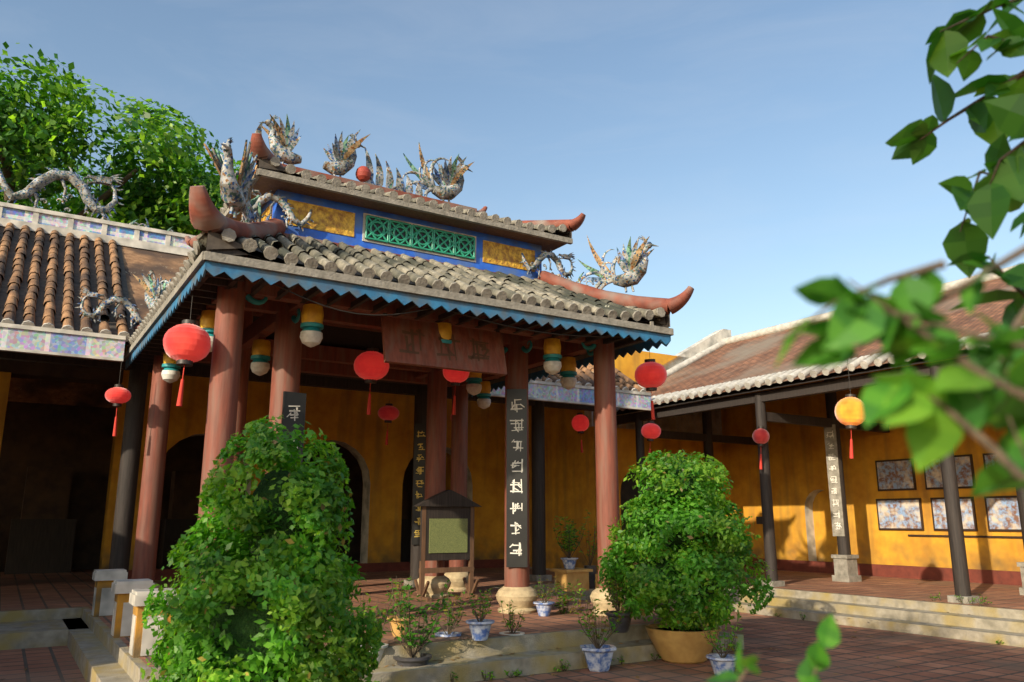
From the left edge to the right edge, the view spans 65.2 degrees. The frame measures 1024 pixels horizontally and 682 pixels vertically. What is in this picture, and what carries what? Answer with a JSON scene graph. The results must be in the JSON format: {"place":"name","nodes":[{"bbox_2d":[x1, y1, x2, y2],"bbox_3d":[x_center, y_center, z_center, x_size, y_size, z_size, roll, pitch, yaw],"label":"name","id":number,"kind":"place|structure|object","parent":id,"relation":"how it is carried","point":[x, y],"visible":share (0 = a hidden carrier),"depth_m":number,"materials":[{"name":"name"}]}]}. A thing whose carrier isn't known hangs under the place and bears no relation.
{"place":"outdoors","nodes":[
{"label":"outdoors","id":0,"kind":"place"},
{"bbox_2d":[0,599,1023,681],"bbox_3d":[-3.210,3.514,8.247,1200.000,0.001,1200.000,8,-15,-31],"label":"courtyard ground","id":1,"kind":"structure","parent":0,"point":[931,659],"depth_m":9.37,"materials":[{"name":"red brick"}]},
{"bbox_2d":[0,41,224,235],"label":"tree","id":2,"kind":"object","parent":1,"relation":"on","point":[32,141],"visible":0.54,"depth_m":20.23,"materials":[{"name":"green plant"}]},
{"bbox_2d":[63,569,178,681],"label":"kerb posts","id":3,"kind":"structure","parent":1,"relation":"on","point":[119,597],"depth_m":8.97,"materials":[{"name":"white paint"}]},
{"bbox_2d":[50,144,241,235],"bbox_3d":[-10.683,0.338,23.524,6.672,12.916,6.291,2,-13,-9],"label":"tree","id":4,"kind":"object","parent":1,"relation":"on","point":[81,205],"visible":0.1,"depth_m":22.50,"materials":[{"name":"green plant"}]},
{"bbox_2d":[140,413,384,681],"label":"ficus","id":5,"kind":"object","parent":1,"relation":"on","point":[269,601],"visible":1,"depth_m":5.50,"materials":[{"name":"green plant"}]},
{"bbox_2d":[0,607,950,681],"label":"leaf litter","id":6,"kind":"object","parent":1,"relation":"on","point":[647,662],"visible":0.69,"depth_m":9.30,"materials":[{"name":"brown plant"}]},
{"bbox_2d":[0,560,1023,681],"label":"platform steps","id":7,"kind":"structure","parent":1,"relation":"on","point":[36,609],"depth_m":11.54,"materials":[{"name":"grey stone"}]},
{"bbox_2d":[0,202,650,586],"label":"hall","id":8,"kind":"structure","parent":7,"relation":"on","point":[70,474],"depth_m":19.68,"materials":[{"name":"paint"}]},
{"bbox_2d":[0,166,173,329],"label":"hall roof ornaments","id":9,"kind":"object","parent":8,"relation":"on","point":[35,186],"visible":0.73,"depth_m":16.31},
{"bbox_2d":[412,423,425,544],"bbox_3d":[-1.854,2.857,16.083,0.248,2.400,0.142,8,-15,-31],"label":"inscribed signboard","id":10,"kind":"object","parent":8,"relation":"attached to","point":[419,464],"visible":0.82,"depth_m":16.09},
{"bbox_2d":[123,133,693,630],"bbox_3d":[-2.075,0.645,12.237,6.860,6.640,6.878,8,-15,-31],"label":"temple pavilion","id":11,"kind":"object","parent":7,"relation":"on","point":[335,277],"visible":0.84,"depth_m":10.97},
{"bbox_2d":[133,115,658,309],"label":"roof sculptures","id":12,"kind":"object","parent":11,"relation":"on","point":[342,157],"visible":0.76,"depth_m":12.14},
{"bbox_2d":[281,313,527,566],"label":"inscribed signboards","id":13,"kind":"object","parent":11,"relation":"attached to","point":[412,342],"visible":0.94,"depth_m":10.57,"materials":[{"name":"black wood"}]},
{"bbox_2d":[105,291,863,469],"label":"lanterns","id":14,"kind":"object","parent":11,"relation":"hanging from","point":[186,342],"visible":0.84,"depth_m":11.96,"materials":[{"name":"red"}]},
{"bbox_2d":[411,490,481,601],"bbox_3d":[-1.089,3.416,13.493,1.240,1.780,0.600,8,-15,-31],"label":"info board","id":15,"kind":"object","parent":7,"relation":"on","point":[446,524],"visible":0.93,"depth_m":13.48,"materials":[{"name":"brown wood"}]},
{"bbox_2d":[584,265,1023,603],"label":"wing","id":16,"kind":"structure","parent":7,"relation":"on","point":[903,518],"depth_m":17.89,"materials":[{"name":"yellow paint"}]},
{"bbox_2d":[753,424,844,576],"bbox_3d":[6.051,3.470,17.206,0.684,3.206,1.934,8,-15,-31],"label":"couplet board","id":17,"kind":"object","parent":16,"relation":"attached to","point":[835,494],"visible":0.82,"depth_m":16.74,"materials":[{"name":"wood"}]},
{"bbox_2d":[166,510,1003,681],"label":"potted plants","id":18,"kind":"object","parent":1,"relation":"on","point":[569,577],"visible":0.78,"depth_m":8.97,"materials":[{"name":"green plant"}]},
{"bbox_2d":[597,449,774,663],"bbox_3d":[2.039,2.581,9.777,2.212,2.488,2.234,8,-15,-31],"label":"potted bush","id":19,"kind":"object","parent":1,"relation":"on","point":[679,513],"visible":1,"depth_m":9.29,"materials":[{"name":"green plant"}]},
{"bbox_2d":[0,0,1023,354],"label":"sky","id":20,"kind":"structure","parent":0,"point":[747,139],"materials":[{"name":"blue"}]},
{"bbox_2d":[706,0,1023,681],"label":"branch leaves","id":21,"kind":"object","parent":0,"point":[943,410],"visible":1,"depth_m":0.85,"materials":[{"name":"green plant"}]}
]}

